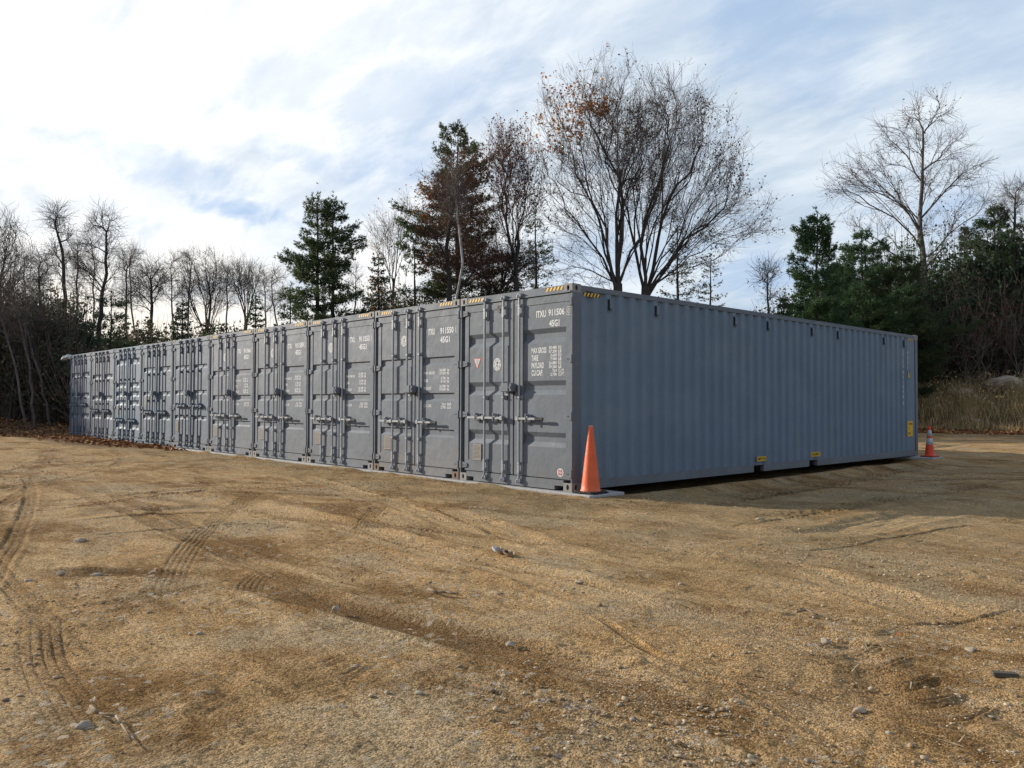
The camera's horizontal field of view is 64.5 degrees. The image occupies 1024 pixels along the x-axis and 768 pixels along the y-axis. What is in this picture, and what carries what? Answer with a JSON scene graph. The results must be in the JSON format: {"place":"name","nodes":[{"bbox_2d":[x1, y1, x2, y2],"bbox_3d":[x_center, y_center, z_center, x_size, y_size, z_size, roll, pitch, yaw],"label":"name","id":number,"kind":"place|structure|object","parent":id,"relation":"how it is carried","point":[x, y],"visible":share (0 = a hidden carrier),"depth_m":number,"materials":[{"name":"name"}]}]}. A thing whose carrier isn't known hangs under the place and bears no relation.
{"place":"outdoors","nodes":[
{"label":"outdoors","id":0,"kind":"place"},
{"bbox_2d":[0,388,1023,767],"bbox_3d":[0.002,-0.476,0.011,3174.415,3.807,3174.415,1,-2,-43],"label":"ground","id":1,"kind":"structure","parent":0,"point":[204,686],"depth_m":4.92,"materials":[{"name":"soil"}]},
{"bbox_2d":[0,259,27,428],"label":"leaning sapling","id":2,"kind":"object","parent":1,"relation":"on","point":[19,390],"visible":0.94,"depth_m":31.48,"materials":[{"name":"brown plant"}]},
{"bbox_2d":[0,201,38,355],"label":"bare tree","id":3,"kind":"object","parent":1,"relation":"on","point":[8,244],"visible":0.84,"depth_m":33.99,"materials":[{"name":"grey plant"}]},
{"bbox_2d":[0,260,45,426],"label":"leaning sapling","id":4,"kind":"object","parent":1,"relation":"on","point":[18,313],"visible":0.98,"depth_m":31.97,"materials":[{"name":"brown plant"}]},
{"bbox_2d":[0,253,51,425],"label":"leaning sapling","id":5,"kind":"object","parent":1,"relation":"on","point":[42,389],"visible":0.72,"depth_m":32.49,"materials":[{"name":"brown plant"}]},
{"bbox_2d":[1,290,54,419],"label":"leaning sapling","id":6,"kind":"object","parent":1,"relation":"on","point":[11,397],"visible":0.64,"depth_m":32.98,"materials":[{"name":"brown plant"}]},
{"bbox_2d":[0,414,68,436],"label":"leaf litter","id":7,"kind":"object","parent":1,"relation":"on","point":[32,428],"visible":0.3,"depth_m":31.25,"materials":[{"name":"plant"}]},
{"bbox_2d":[16,243,60,304],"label":"bare tree","id":8,"kind":"object","parent":1,"relation":"on","point":[40,277],"visible":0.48,"depth_m":41.87,"materials":[{"name":"grey plant"}]},
{"bbox_2d":[2,284,76,415],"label":"leaning sapling","id":9,"kind":"object","parent":1,"relation":"on","point":[51,325],"visible":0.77,"depth_m":33.45,"materials":[{"name":"brown plant"}]},
{"bbox_2d":[0,274,115,422],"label":"undergrowth","id":10,"kind":"object","parent":1,"relation":"on","point":[59,381],"visible":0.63,"depth_m":33.32,"materials":[{"name":"plant"}]},
{"bbox_2d":[31,192,86,336],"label":"bare tree","id":11,"kind":"object","parent":1,"relation":"on","point":[64,272],"visible":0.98,"depth_m":35.91,"materials":[{"name":"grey plant"}]},
{"bbox_2d":[55,228,97,324],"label":"bare tree","id":12,"kind":"object","parent":1,"relation":"on","point":[76,276],"visible":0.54,"depth_m":47.04,"materials":[{"name":"brown plant"}]},
{"bbox_2d":[70,313,105,351],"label":"pine tree","id":13,"kind":"object","parent":1,"relation":"on","point":[90,336],"visible":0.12,"depth_m":35.84,"materials":[{"name":"green plant"}]},
{"bbox_2d":[71,219,110,331],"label":"slender bare tree","id":14,"kind":"object","parent":1,"relation":"on","point":[89,283],"visible":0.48,"depth_m":51.44,"materials":[{"name":"plant"}]},
{"bbox_2d":[56,196,134,350],"bbox_3d":[-19.404,-3.752,37.864,3.438,10.189,2.894,1,-2,-43],"label":"bare tree","id":15,"kind":"object","parent":1,"relation":"on","point":[106,242],"visible":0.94,"depth_m":37.95,"materials":[{"name":"brown plant"}]},
{"bbox_2d":[10,433,187,450],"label":"leaf litter","id":16,"kind":"object","parent":1,"relation":"on","point":[68,438],"visible":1,"depth_m":24.62,"materials":[{"name":"plant"}]},
{"bbox_2d":[86,290,133,350],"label":"pine tree","id":17,"kind":"object","parent":1,"relation":"on","point":[117,318],"visible":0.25,"depth_m":40.03,"materials":[{"name":"green plant"}]},
{"bbox_2d":[89,704,132,740],"bbox_3d":[-1.574,1.337,3.221,0.455,0.018,0.052,-1,-2,44],"label":"stick","id":18,"kind":"object","parent":1,"relation":"on","point":[92,707],"visible":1,"depth_m":3.28,"materials":[{"name":"brown wood"}]},
{"bbox_2d":[107,245,143,333],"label":"bare tree","id":19,"kind":"object","parent":1,"relation":"on","point":[126,269],"visible":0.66,"depth_m":49.97,"materials":[{"name":"brown plant"}]},
{"bbox_2d":[120,236,160,337],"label":"slender bare tree","id":20,"kind":"object","parent":1,"relation":"on","point":[132,246],"visible":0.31,"depth_m":51.68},
{"bbox_2d":[116,249,179,341],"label":"bare tree","id":21,"kind":"object","parent":1,"relation":"on","point":[150,289],"visible":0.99,"depth_m":45.84,"materials":[{"name":"brown plant"}]},
{"bbox_2d":[153,244,189,330],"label":"slender bare tree","id":22,"kind":"object","parent":1,"relation":"on","point":[178,294],"visible":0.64,"depth_m":52.17,"materials":[{"name":"plant"}]},
{"bbox_2d":[167,290,194,341],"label":"spruce tree","id":23,"kind":"object","parent":1,"relation":"on","point":[180,314],"visible":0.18,"depth_m":44.08,"materials":[{"name":"green plant"}]},
{"bbox_2d":[172,241,209,330],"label":"slender bare tree","id":24,"kind":"object","parent":1,"relation":"on","point":[193,252],"visible":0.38,"depth_m":52.59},
{"bbox_2d":[91,313,291,350],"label":"undergrowth","id":25,"kind":"object","parent":1,"relation":"on","point":[141,336],"visible":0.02,"depth_m":43.16,"materials":[{"name":"plant"}]},
{"bbox_2d":[166,242,240,332],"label":"bare tree","id":26,"kind":"object","parent":1,"relation":"on","point":[213,286],"visible":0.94,"depth_m":47.76,"materials":[{"name":"brown plant"}]},
{"bbox_2d":[213,256,243,326],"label":"slender bare tree","id":27,"kind":"object","parent":1,"relation":"on","point":[231,295],"visible":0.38,"depth_m":52.84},
{"bbox_2d":[216,246,273,329],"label":"bare tree","id":28,"kind":"object","parent":1,"relation":"on","point":[245,279],"visible":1,"depth_m":47.91,"materials":[{"name":"plant"}]},
{"bbox_2d":[245,285,265,329],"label":"spruce tree","id":29,"kind":"object","parent":1,"relation":"on","point":[253,307],"visible":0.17,"depth_m":44.06,"materials":[{"name":"green plant"}]},
{"bbox_2d":[250,268,281,327],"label":"slender bare tree","id":30,"kind":"object","parent":1,"relation":"on","point":[264,294],"visible":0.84,"depth_m":53.30,"materials":[{"name":"plant"}]},
{"bbox_2d":[261,260,296,324],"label":"slender bare tree","id":31,"kind":"object","parent":1,"relation":"on","point":[276,279],"visible":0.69,"depth_m":53.74,"materials":[{"name":"plant"}]},
{"bbox_2d":[277,281,302,325],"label":"pine tree","id":32,"kind":"object","parent":1,"relation":"on","point":[284,315],"visible":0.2,"depth_m":41.00,"materials":[{"name":"green plant"}]},
{"bbox_2d":[272,183,367,321],"bbox_3d":[-9.281,-4.047,39.800,5.237,12.132,4.201,0,-1,11],"label":"pine tree","id":33,"kind":"object","parent":1,"relation":"on","point":[332,266],"visible":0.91,"depth_m":39.56,"materials":[{"name":"green plant"}]},
{"bbox_2d":[341,257,368,309],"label":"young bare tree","id":34,"kind":"object","parent":1,"relation":"on","point":[356,276],"visible":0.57,"depth_m":48.02,"materials":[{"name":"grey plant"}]},
{"bbox_2d":[359,243,394,312],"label":"spruce tree","id":35,"kind":"object","parent":1,"relation":"on","point":[380,303],"visible":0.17,"depth_m":42.01,"materials":[{"name":"green plant"}]},
{"bbox_2d":[136,442,623,497],"bbox_3d":[-7.398,1.817,20.404,0.726,0.277,25.580,1,-2,-43],"label":"concrete footing","id":36,"kind":"object","parent":1,"relation":"on","point":[562,492],"visible":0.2,"depth_m":13.07,"materials":[{"name":"concrete"}]},
{"bbox_2d":[69,352,90,436],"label":"shipping container","id":37,"kind":"object","parent":36,"relation":"on","point":[80,387],"visible":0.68,"depth_m":28.29,"materials":[{"name":"grey"}]},
{"bbox_2d":[69,355,79,434],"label":"door","id":38,"kind":"structure","parent":37,"relation":"in","point":[75,362],"depth_m":28.82,"materials":[{"name":"metal"}]},
{"bbox_2d":[78,354,90,434],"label":"door","id":39,"kind":"structure","parent":37,"relation":"in","point":[84,411],"depth_m":27.95,"materials":[{"name":"metal"}]},
{"bbox_2d":[89,349,114,439],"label":"shipping container","id":40,"kind":"object","parent":36,"relation":"on","point":[102,396],"visible":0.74,"depth_m":26.48,"materials":[{"name":"metal"}]},
{"bbox_2d":[89,352,101,436],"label":"door","id":41,"kind":"structure","parent":40,"relation":"in","point":[96,399],"depth_m":27.01,"materials":[{"name":"paint"}]},
{"bbox_2d":[100,351,113,437],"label":"door","id":42,"kind":"structure","parent":40,"relation":"in","point":[106,411],"depth_m":26.13,"materials":[{"name":"paint"}]},
{"bbox_2d":[113,345,140,442],"bbox_3d":[-7.357,0.428,28.903,12.302,2.896,2.448,1,-2,-43],"label":"shipping container","id":43,"kind":"object","parent":36,"relation":"on","point":[127,392],"visible":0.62,"depth_m":24.66,"materials":[{"name":"metal"}]},
{"bbox_2d":[113,349,127,439],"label":"door","id":44,"kind":"structure","parent":43,"relation":"in","point":[120,381],"depth_m":25.20,"materials":[{"name":"paint"}]},
{"bbox_2d":[125,347,140,440],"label":"door","id":45,"kind":"structure","parent":43,"relation":"in","point":[134,356],"depth_m":24.33,"materials":[{"name":"paint"}]},
{"bbox_2d":[139,340,172,445],"bbox_3d":[-5.683,0.392,27.081,12.327,2.896,2.448,1,-2,-43],"label":"shipping container","id":46,"kind":"object","parent":36,"relation":"on","point":[156,393],"visible":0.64,"depth_m":22.85,"materials":[{"name":"metal"}]},
{"bbox_2d":[139,345,156,442],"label":"door","id":47,"kind":"structure","parent":46,"relation":"in","point":[148,380],"depth_m":23.37,"materials":[{"name":"paint"}]},
{"bbox_2d":[154,343,171,443],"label":"door","id":48,"kind":"structure","parent":46,"relation":"in","point":[164,353],"depth_m":22.50,"materials":[{"name":"paint"}]},
{"bbox_2d":[171,335,209,450],"bbox_3d":[-3.998,0.357,25.267,12.327,2.896,2.448,1,-2,-43],"label":"shipping container","id":49,"kind":"object","parent":36,"relation":"on","point":[190,394],"visible":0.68,"depth_m":21.04,"materials":[{"name":"metal"}]},
{"bbox_2d":[171,340,190,446],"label":"door","id":50,"kind":"structure","parent":49,"relation":"in","point":[182,352],"depth_m":21.56,"materials":[{"name":"paint"}]},
{"bbox_2d":[189,338,208,447],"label":"door","id":51,"kind":"structure","parent":49,"relation":"in","point":[198,405],"depth_m":20.69,"materials":[{"name":"paint"}]},
{"bbox_2d":[208,329,253,455],"bbox_3d":[-2.314,0.321,23.454,12.327,2.896,2.448,1,-2,-43],"label":"shipping container","id":52,"kind":"object","parent":36,"relation":"on","point":[231,378],"visible":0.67,"depth_m":19.22,"materials":[{"name":"metal"}]},
{"bbox_2d":[208,334,230,450],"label":"door","id":53,"kind":"structure","parent":52,"relation":"in","point":[220,376],"depth_m":19.74,"materials":[{"name":"paint"}]},
{"bbox_2d":[229,333,252,451],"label":"door","id":54,"kind":"structure","parent":52,"relation":"in","point":[242,346],"depth_m":18.92,"materials":[{"name":"paint"}]},
{"bbox_2d":[252,321,307,461],"bbox_3d":[-0.630,0.285,21.641,12.327,2.896,2.448,1,-2,-43],"label":"shipping container","id":55,"kind":"object","parent":36,"relation":"on","point":[280,392],"visible":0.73,"depth_m":17.41,"materials":[{"name":"metal"}]},
{"bbox_2d":[252,327,279,455],"bbox_3d":[-5.456,0.175,17.921,0.190,2.800,1.331,1,-2,-43],"label":"door","id":56,"kind":"structure","parent":55,"relation":"in","point":[267,374],"depth_m":17.93,"materials":[{"name":"paint"}]},
{"bbox_2d":[278,326,306,456],"bbox_3d":[-4.630,0.158,17.062,0.150,2.800,1.178,1,-2,-43],"label":"door","id":57,"kind":"structure","parent":55,"relation":"in","point":[293,371],"depth_m":17.10,"materials":[{"name":"paint"}]},
{"bbox_2d":[306,311,374,469],"bbox_3d":[1.054,0.249,19.828,12.327,2.896,2.448,1,-2,-43],"label":"shipping container","id":58,"kind":"object","parent":36,"relation":"on","point":[340,391],"visible":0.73,"depth_m":15.60,"materials":[{"name":"metal"}]},
{"bbox_2d":[306,319,339,462],"bbox_3d":[-3.772,0.139,16.108,0.190,2.800,1.331,1,-2,-43],"label":"door","id":59,"kind":"structure","parent":58,"relation":"in","point":[324,371],"depth_m":16.12,"materials":[{"name":"paint"}]},
{"bbox_2d":[339,318,373,463],"bbox_3d":[-2.946,0.122,15.248,0.150,2.800,1.178,1,-2,-43],"label":"door","id":60,"kind":"structure","parent":58,"relation":"in","point":[356,341],"depth_m":15.28,"materials":[{"name":"paint"}]},
{"bbox_2d":[373,299,460,478],"bbox_3d":[2.738,0.214,18.014,12.327,2.896,2.448,1,-2,-43],"label":"shipping container","id":61,"kind":"object","parent":36,"relation":"on","point":[417,391],"visible":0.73,"depth_m":13.78,"materials":[{"name":"metal"}]},
{"bbox_2d":[373,309,416,470],"bbox_3d":[-2.088,0.103,14.294,0.190,2.800,1.331,1,-2,-43],"label":"door","id":62,"kind":"structure","parent":61,"relation":"in","point":[395,368],"depth_m":14.30,"materials":[{"name":"paint"}]},
{"bbox_2d":[415,307,459,471],"bbox_3d":[-1.262,0.087,13.435,0.150,2.800,1.178,1,-2,-43],"label":"door","id":63,"kind":"structure","parent":61,"relation":"in","point":[437,363],"depth_m":13.46,"materials":[{"name":"paint"}]},
{"bbox_2d":[573,426,608,494],"bbox_3d":[1.078,1.034,11.114,0.365,0.924,0.365,-1,-2,41],"label":"traffic cone","id":64,"kind":"object","parent":36,"relation":"on","point":[590,484],"visible":1,"depth_m":11.04,"materials":[{"name":"plastic"}]},
{"bbox_2d":[459,283,917,491],"bbox_3d":[4.430,0.178,16.192,12.327,2.896,2.472,1,-2,-43],"label":"shipping container","id":65,"kind":"object","parent":36,"relation":"on","point":[650,389],"visible":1,"depth_m":12.85,"materials":[{"name":"metal"}]},
{"bbox_2d":[459,295,515,481],"bbox_3d":[-0.404,0.068,12.481,0.190,2.800,1.331,1,-2,-43],"label":"door","id":66,"kind":"structure","parent":65,"relation":"in","point":[489,328],"depth_m":12.49,"materials":[{"name":"grey paint"}]},
{"bbox_2d":[514,293,573,482],"bbox_3d":[0.422,0.051,11.622,0.150,2.800,1.178,1,-2,-43],"label":"door","id":67,"kind":"structure","parent":65,"relation":"in","point":[543,416],"depth_m":11.64,"materials":[{"name":"grey paint"}]},
{"bbox_2d":[362,184,413,306],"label":"bare tree","id":68,"kind":"object","parent":1,"relation":"on","point":[390,236],"visible":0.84,"depth_m":49.91,"materials":[{"name":"grey plant"}]},
{"bbox_2d":[390,240,446,308],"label":"pine tree","id":69,"kind":"object","parent":1,"relation":"on","point":[419,272],"visible":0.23,"depth_m":39.96,"materials":[{"name":"green plant"}]},
{"bbox_2d":[352,264,549,313],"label":"undergrowth","id":70,"kind":"object","parent":1,"relation":"on","point":[406,298],"visible":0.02,"depth_m":46.98,"materials":[{"name":"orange plant"}]},
{"bbox_2d":[388,118,523,299],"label":"pine tree","id":71,"kind":"object","parent":1,"relation":"on","point":[462,133],"visible":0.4,"depth_m":40.73,"materials":[{"name":"green plant"}]},
{"bbox_2d":[429,153,483,299],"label":"birch tree","id":72,"kind":"object","parent":1,"relation":"on","point":[456,195],"visible":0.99,"depth_m":34.92,"materials":[{"name":"brown plant"}]},
{"bbox_2d":[405,137,510,300],"bbox_3d":[-2.446,-4.620,37.855,4.973,13.658,3.786,0,-1,10],"label":"russet oak","id":73,"kind":"object","parent":1,"relation":"on","point":[448,260],"visible":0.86,"depth_m":37.84,"materials":[{"name":"brown plant"}]},
{"bbox_2d":[454,230,551,294],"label":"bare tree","id":74,"kind":"object","parent":1,"relation":"on","point":[503,276],"visible":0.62,"depth_m":39.75,"materials":[{"name":"brown plant"}]},
{"bbox_2d":[470,110,555,291],"bbox_3d":[-0.137,-5.349,38.366,3.668,15.157,3.685,1,-2,-43],"label":"bare tree","id":75,"kind":"object","parent":1,"relation":"on","point":[507,177],"visible":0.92,"depth_m":38.36,"materials":[{"name":"brown plant"}]},
{"bbox_2d":[4,455,1023,704],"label":"leaf litter","id":76,"kind":"object","parent":1,"relation":"on","point":[524,651],"visible":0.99,"depth_m":4.17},
{"bbox_2d":[8,449,1023,767],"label":"straw","id":77,"kind":"object","parent":1,"relation":"on","point":[558,499],"visible":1,"depth_m":6.71,"materials":[{"name":"plant"}]},
{"bbox_2d":[513,208,559,289],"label":"pine tree","id":78,"kind":"object","parent":1,"relation":"on","point":[544,261],"visible":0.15,"depth_m":43.12,"materials":[{"name":"green plant"}]},
{"bbox_2d":[520,41,697,290],"bbox_3d":[4.279,-6.502,35.823,8.016,17.351,4.659,0,-1,6],"label":"bare tree","id":79,"kind":"object","parent":1,"relation":"on","point":[616,279],"visible":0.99,"depth_m":35.79,"materials":[{"name":"brown plant"}]},
{"bbox_2d":[656,208,701,301],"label":"spruce tree","id":80,"kind":"object","parent":1,"relation":"on","point":[677,282],"visible":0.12,"depth_m":44.09,"materials":[{"name":"green plant"}]},
{"bbox_2d":[596,57,793,295],"bbox_3d":[8.226,-6.478,37.657,9.323,17.489,5.049,1,-1,-11],"label":"bare tree","id":81,"kind":"object","parent":1,"relation":"on","point":[647,288],"visible":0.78,"depth_m":37.31,"materials":[{"name":"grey plant"}]},
{"bbox_2d":[695,245,727,305],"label":"spruce tree","id":82,"kind":"object","parent":1,"relation":"on","point":[705,292],"visible":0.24,"depth_m":47.15,"materials":[{"name":"green plant"}]},
{"bbox_2d":[746,251,797,313],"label":"young bare tree","id":83,"kind":"object","parent":1,"relation":"on","point":[767,277],"visible":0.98,"depth_m":33.91,"materials":[{"name":"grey plant"}]},
{"bbox_2d":[775,287,792,315],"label":"spruce tree","id":84,"kind":"object","parent":1,"relation":"on","point":[783,312],"visible":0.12,"depth_m":36.04,"materials":[{"name":"green plant"}]},
{"bbox_2d":[762,205,863,326],"bbox_3d":[13.565,-2.994,37.037,4.710,10.423,5.734,1,-1,-11],"label":"pine tree","id":85,"kind":"object","parent":1,"relation":"on","point":[806,240],"visible":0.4,"depth_m":36.61,"materials":[{"name":"green plant"}]},
{"bbox_2d":[820,225,918,334],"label":"pine tree","id":86,"kind":"object","parent":1,"relation":"on","point":[852,250],"visible":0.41,"depth_m":39.16,"materials":[{"name":"green plant"}]},
{"bbox_2d":[750,213,1023,388],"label":"undergrowth","id":87,"kind":"object","parent":1,"relation":"on","point":[939,298],"visible":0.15,"depth_m":43.04,"materials":[{"name":"plant"}]},
{"bbox_2d":[815,82,1005,286],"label":"bare tree","id":88,"kind":"object","parent":1,"relation":"on","point":[918,226],"visible":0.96,"depth_m":44.85,"materials":[{"name":"grey plant"}]},
{"bbox_2d":[886,455,942,458],"bbox_3d":[1.282,2.043,28.413,0.700,0.277,25.650,1,-2,-43],"label":"concrete footing","id":89,"kind":"object","parent":1,"relation":"on","point":[913,457],"visible":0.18,"depth_m":19.13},
{"bbox_2d":[919,426,939,456],"bbox_3d":[9.890,1.361,19.203,0.360,0.728,0.360,-1,-2,43],"label":"traffic cone","id":90,"kind":"object","parent":89,"relation":"on","point":[929,450],"visible":1,"depth_m":19.14,"materials":[{"name":"orange"}]},
{"bbox_2d":[858,248,983,397],"bbox_3d":[19.480,-2.790,40.776,6.707,8.252,7.019,1,-2,-43],"label":"pine tree","id":91,"kind":"object","parent":1,"relation":"on","point":[925,331],"visible":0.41,"depth_m":39.77,"materials":[{"name":"green plant"}]},
{"bbox_2d":[918,293,971,389],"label":"bare shrub","id":92,"kind":"object","parent":1,"relation":"on","point":[946,343],"visible":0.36,"depth_m":41.92,"materials":[{"name":"orange plant"}]},
{"bbox_2d":[918,368,1023,431],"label":"dry grass","id":93,"kind":"structure","parent":1,"relation":"on","point":[970,409],"depth_m":38.15,"materials":[{"name":"plant"}]},
{"bbox_2d":[933,260,1008,386],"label":"bare shrub","id":94,"kind":"object","parent":1,"relation":"on","point":[965,367],"visible":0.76,"depth_m":41.44,"materials":[{"name":"orange plant"}]},
{"bbox_2d":[918,425,1023,434],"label":"leaf litter","id":95,"kind":"object","parent":1,"relation":"on","point":[967,431],"visible":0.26,"depth_m":35.84,"materials":[{"name":"plant"}]},
{"bbox_2d":[927,240,1023,380],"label":"pine tree","id":96,"kind":"object","parent":1,"relation":"on","point":[980,264],"visible":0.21,"depth_m":43.83,"materials":[{"name":"green plant"}]},
{"bbox_2d":[949,302,1008,389],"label":"bare shrub","id":97,"kind":"object","parent":1,"relation":"on","point":[981,349],"visible":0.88,"depth_m":40.51,"materials":[{"name":"orange plant"}]},
{"bbox_2d":[957,199,1023,375],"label":"pine tree","id":98,"kind":"object","parent":1,"relation":"on","point":[980,222],"visible":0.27,"depth_m":45.80,"materials":[{"name":"green plant"}]},
{"bbox_2d":[971,166,1023,289],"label":"bare tree","id":99,"kind":"object","parent":1,"relation":"on","point":[1014,196],"visible":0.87,"depth_m":45.92,"materials":[{"name":"brown plant"}]},
{"bbox_2d":[971,277,1023,376],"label":"bare shrub","id":100,"kind":"object","parent":1,"relation":"on","point":[1005,348],"visible":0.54,"depth_m":42.26,"materials":[{"name":"orange plant"}]},
{"bbox_2d":[983,375,1023,390],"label":"boulder","id":101,"kind":"object","parent":1,"relation":"on","point":[999,382],"visible":0.57,"depth_m":39.26,"materials":[{"name":"stone"}]},
{"bbox_2d":[984,238,1023,375],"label":"pine tree","id":102,"kind":"object","parent":1,"relation":"on","point":[1011,251],"visible":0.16,"depth_m":44.64,"materials":[{"name":"green plant"}]},
{"bbox_2d":[990,670,1018,676],"bbox_3d":[2.316,1.364,3.808,0.117,0.020,0.035,1,0,6],"label":"wood block","id":103,"kind":"object","parent":1,"relation":"on","point":[1003,673],"depth_m":3.79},
{"bbox_2d":[993,265,1023,377],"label":"bare shrub","id":104,"kind":"object","parent":1,"relation":"on","point":[1015,337],"visible":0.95,"depth_m":41.18,"materials":[{"name":"orange plant"}]},
{"bbox_2d":[1005,217,1023,274],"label":"pine tree","id":105,"kind":"object","parent":1,"relation":"on","point":[1018,236],"visible":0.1,"depth_m":46.76,"materials":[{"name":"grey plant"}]},
{"bbox_2d":[0,0,1023,342],"label":"sky","id":106,"kind":"structure","parent":0,"point":[215,121],"materials":[{"name":"white"}]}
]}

